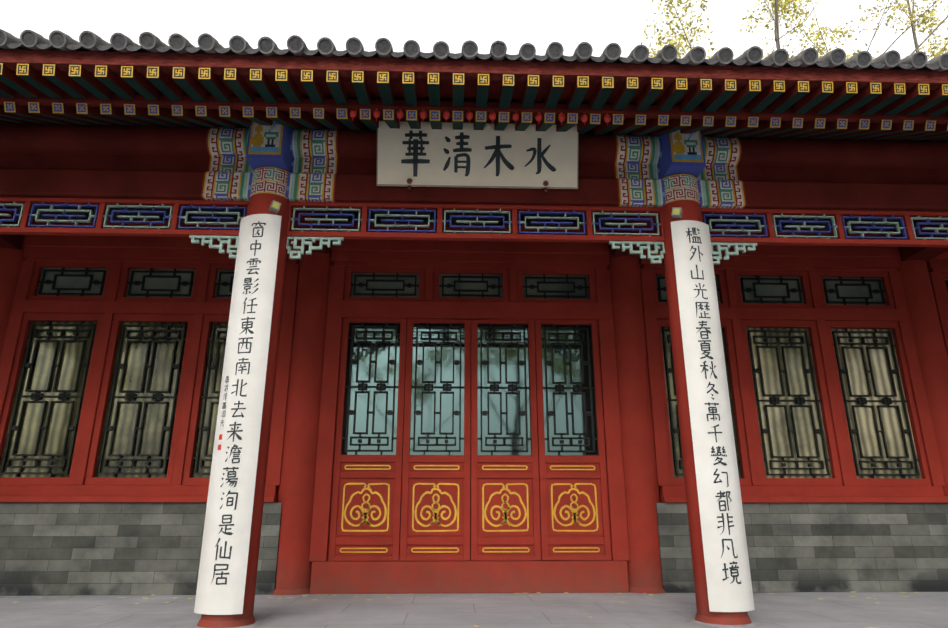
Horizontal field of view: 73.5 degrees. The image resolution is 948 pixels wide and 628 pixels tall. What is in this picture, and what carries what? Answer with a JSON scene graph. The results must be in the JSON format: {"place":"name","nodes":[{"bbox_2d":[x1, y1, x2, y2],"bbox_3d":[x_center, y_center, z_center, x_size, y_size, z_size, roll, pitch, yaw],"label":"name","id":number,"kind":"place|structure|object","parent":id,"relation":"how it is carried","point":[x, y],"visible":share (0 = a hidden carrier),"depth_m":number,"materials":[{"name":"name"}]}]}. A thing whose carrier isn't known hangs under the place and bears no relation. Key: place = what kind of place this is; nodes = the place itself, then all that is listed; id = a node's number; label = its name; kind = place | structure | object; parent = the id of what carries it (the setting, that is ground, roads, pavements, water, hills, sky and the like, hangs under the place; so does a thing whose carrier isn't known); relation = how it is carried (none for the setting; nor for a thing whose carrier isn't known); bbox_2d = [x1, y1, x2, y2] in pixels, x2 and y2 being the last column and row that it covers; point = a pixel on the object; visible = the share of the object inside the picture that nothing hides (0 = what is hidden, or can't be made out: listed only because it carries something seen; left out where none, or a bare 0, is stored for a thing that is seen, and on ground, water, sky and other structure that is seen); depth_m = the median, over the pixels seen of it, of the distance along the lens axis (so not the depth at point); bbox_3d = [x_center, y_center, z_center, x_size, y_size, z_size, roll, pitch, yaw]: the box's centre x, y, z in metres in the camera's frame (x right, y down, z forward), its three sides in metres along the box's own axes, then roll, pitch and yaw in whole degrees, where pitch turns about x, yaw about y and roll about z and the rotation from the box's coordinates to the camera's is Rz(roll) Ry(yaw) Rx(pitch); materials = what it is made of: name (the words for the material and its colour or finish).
{"place":"outdoors","nodes":[
{"label":"outdoors","id":0,"kind":"place"},
{"bbox_2d":[13,206,900,230],"bbox_3d":[-0.138,-1.530,11.586,20.800,2.893,12.280,1,-17,-2],"label":"fretwork pattern","id":1,"kind":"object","parent":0,"point":[425,219],"depth_m":12.92},
{"bbox_2d":[0,321,921,478],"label":"window curtains","id":2,"kind":"object","parent":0,"point":[126,416],"visible":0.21,"depth_m":7.73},
{"bbox_2d":[0,592,947,627],"bbox_3d":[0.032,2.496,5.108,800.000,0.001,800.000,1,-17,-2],"label":"ground","id":3,"kind":"structure","parent":0,"point":[774,610],"depth_m":5.80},
{"bbox_2d":[187,619,265,627],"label":"column base","id":4,"kind":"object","parent":3,"relation":"on","point":[257,623],"depth_m":4.96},
{"bbox_2d":[0,502,947,595],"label":"sill walls","id":5,"kind":"structure","parent":3,"relation":"on","point":[92,548],"depth_m":7.10,"materials":[{"name":"grey brick"}]},
{"bbox_2d":[0,219,947,593],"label":"wall frames","id":6,"kind":"structure","parent":5,"relation":"on","point":[200,311],"depth_m":7.86,"materials":[{"name":"red wood"}]},
{"bbox_2d":[328,318,611,560],"bbox_3d":[-0.039,1.434,7.613,3.212,2.848,0.060,1,-17,-2],"label":"door","id":7,"kind":"structure","parent":6,"relation":"in","point":[539,480],"depth_m":7.56,"materials":[{"name":"red wood"}]},
{"bbox_2d":[342,322,597,454],"bbox_3d":[-0.039,0.899,7.777,3.080,1.648,0.033,1,-17,-2],"label":"lattice","id":8,"kind":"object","parent":7,"relation":"attached to","point":[450,386],"depth_m":7.76,"materials":[{"name":"wood"}]},
{"bbox_2d":[340,465,599,552],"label":"ornaments","id":9,"kind":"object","parent":7,"relation":"attached to","point":[436,513],"depth_m":7.33},
{"bbox_2d":[399,327,540,559],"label":"door gaps","id":10,"kind":"object","parent":7,"relation":"attached to","point":[470,469],"depth_m":7.73,"materials":[{"name":"red wood"}]},
{"bbox_2d":[0,267,947,478],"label":"lattice window","id":11,"kind":"structure","parent":6,"relation":"in","point":[157,397],"depth_m":7.81,"materials":[{"name":"wood"}]},
{"bbox_2d":[0,223,947,594],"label":"columns","id":12,"kind":"structure","parent":3,"relation":"on","point":[300,457],"depth_m":7.66,"materials":[{"name":"red wood"}]},
{"bbox_2d":[37,268,947,304],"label":"transom windows","id":13,"kind":"structure","parent":12,"relation":"attached to","point":[172,283],"depth_m":8.18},
{"bbox_2d":[197,193,751,627],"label":"porch columns","id":14,"kind":"structure","parent":3,"relation":"on","point":[259,203],"depth_m":5.51,"materials":[{"name":"red paint"}]},
{"bbox_2d":[194,214,281,614],"bbox_3d":[-2.001,0.706,5.412,0.417,3.380,0.100,-3,-18,11],"label":"couplet board","id":15,"kind":"object","parent":14,"relation":"attached to","point":[212,598],"visible":0.81,"depth_m":5.31,"materials":[{"name":"white wood"}]},
{"bbox_2d":[211,221,265,584],"bbox_3d":[-2.024,0.630,5.398,0.243,3.094,0.025,-4,-18,14],"label":"lettering","id":16,"kind":"object","parent":15,"relation":"attached to","point":[234,433],"visible":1,"depth_m":5.31},
{"bbox_2d":[269,200,280,213],"bbox_3d":[-1.852,-0.998,5.909,0.094,0.094,0.083,10,-20,-28],"label":"lamp","id":17,"kind":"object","parent":14,"relation":"attached to","point":[275,206],"depth_m":5.88,"materials":[{"name":"yellow glass"}]},
{"bbox_2d":[189,235,756,264],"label":"carved brackets","id":18,"kind":"object","parent":14,"relation":"attached to","point":[718,258],"visible":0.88,"depth_m":6.04,"materials":[{"name":"paint"}]},
{"bbox_2d":[0,197,947,246],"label":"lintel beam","id":19,"kind":"structure","parent":14,"relation":"attached to","point":[24,228],"depth_m":6.12,"materials":[{"name":"red wood"}]},
{"bbox_2d":[0,123,947,211],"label":"eave beams","id":20,"kind":"structure","parent":19,"relation":"on","point":[37,160],"depth_m":6.19,"materials":[{"name":"red paint"}]},
{"bbox_2d":[0,64,947,141],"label":"rafters","id":21,"kind":"object","parent":20,"relation":"attached to","point":[33,83],"visible":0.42,"depth_m":5.43,"materials":[{"name":"red paint"}]},
{"bbox_2d":[0,63,947,129],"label":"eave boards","id":22,"kind":"object","parent":21,"relation":"on","point":[330,105],"visible":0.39,"depth_m":5.47,"materials":[{"name":"red paint"}]},
{"bbox_2d":[0,49,947,89],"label":"fascia","id":23,"kind":"structure","parent":22,"relation":"attached to","point":[447,68],"depth_m":5.08,"materials":[{"name":"red wood"}]},
{"bbox_2d":[0,29,947,71],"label":"roof tiles","id":24,"kind":"object","parent":22,"relation":"on","point":[326,47],"visible":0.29,"depth_m":5.05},
{"bbox_2d":[350,108,610,125],"bbox_3d":[0.061,-1.710,5.490,2.600,0.143,0.060,1,-17,-2],"label":"lantern string","id":25,"kind":"object","parent":22,"relation":"attached to","point":[492,116],"visible":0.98,"depth_m":5.47,"materials":[{"name":"red"}]},
{"bbox_2d":[0,63,947,130],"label":"rafter ends","id":26,"kind":"object","parent":21,"relation":"attached to","point":[358,76],"visible":0.98,"depth_m":5.18,"materials":[{"name":"multicoloured paint"}]},
{"bbox_2d":[201,127,746,208],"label":"painted beam ends","id":27,"kind":"object","parent":20,"relation":"attached to","point":[228,175],"visible":0.58,"depth_m":6.21,"materials":[{"name":"multicoloured paint"}]},
{"bbox_2d":[376,120,578,188],"bbox_3d":[0.039,-1.531,6.119,1.940,0.604,0.219,1,-17,-2],"label":"plaque","id":28,"kind":"object","parent":20,"relation":"attached to","point":[561,155],"visible":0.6,"depth_m":6.10,"materials":[{"name":"white wood"}]},
{"bbox_2d":[407,178,548,194],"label":"sign fasteners","id":29,"kind":"object","parent":28,"relation":"attached to","point":[545,183],"visible":0.96,"depth_m":6.09,"materials":[{"name":"metal"}]},
{"bbox_2d":[401,130,555,176],"bbox_3d":[0.048,-1.531,6.101,1.492,0.422,0.129,1,-17,-2],"label":"lettering","id":30,"kind":"object","parent":28,"relation":"attached to","point":[415,161],"visible":1,"depth_m":6.10},
{"bbox_2d":[0,202,947,239],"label":"decorative panel","id":31,"kind":"object","parent":19,"relation":"in","point":[434,221],"visible":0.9,"depth_m":6.14,"materials":[{"name":"blue paint"}]},
{"bbox_2d":[250,167,699,203],"bbox_3d":[0.032,-1.191,6.250,19.794,0.280,0.394,1,-17,-2],"label":"painted column band","id":32,"kind":"object","parent":14,"relation":"on","point":[272,180],"visible":0.6,"depth_m":6.09,"materials":[{"name":"multicoloured paint"}]},
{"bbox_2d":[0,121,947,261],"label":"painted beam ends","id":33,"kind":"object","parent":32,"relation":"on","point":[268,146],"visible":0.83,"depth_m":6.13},
{"bbox_2d":[672,207,681,218],"bbox_3d":[1.929,-0.961,6.032,0.094,0.094,0.083,-8,-19,25],"label":"lamp","id":34,"kind":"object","parent":14,"relation":"attached to","point":[676,212],"depth_m":6.00,"materials":[{"name":"yellow glass"}]},
{"bbox_2d":[671,220,754,611],"bbox_3d":[2.075,0.747,5.544,0.417,3.380,0.100,5,-18,-14],"label":"couplet board","id":35,"kind":"object","parent":14,"relation":"attached to","point":[726,596],"visible":1,"depth_m":5.44,"materials":[{"name":"white wood"}]},
{"bbox_2d":[686,227,741,583],"bbox_3d":[2.062,0.669,5.514,0.168,3.105,0.012,3,-17,-9],"label":"lettering","id":36,"kind":"object","parent":35,"relation":"attached to","point":[732,568],"visible":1,"depth_m":5.46},
{"bbox_2d":[686,617,761,627],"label":"column base","id":37,"kind":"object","parent":3,"relation":"on","point":[692,620],"depth_m":5.00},
{"bbox_2d":[0,0,947,60],"label":"sky","id":38,"kind":"structure","parent":0,"point":[540,23],"materials":[{"name":"white"}]},
{"bbox_2d":[641,0,947,58],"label":"tree","id":39,"kind":"object","parent":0,"point":[781,4],"depth_m":21.93,"materials":[{"name":"plant"}]},
{"bbox_2d":[757,0,947,59],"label":"tree","id":40,"kind":"object","parent":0,"point":[924,20],"depth_m":27.93,"materials":[{"name":"plant"}]}
]}

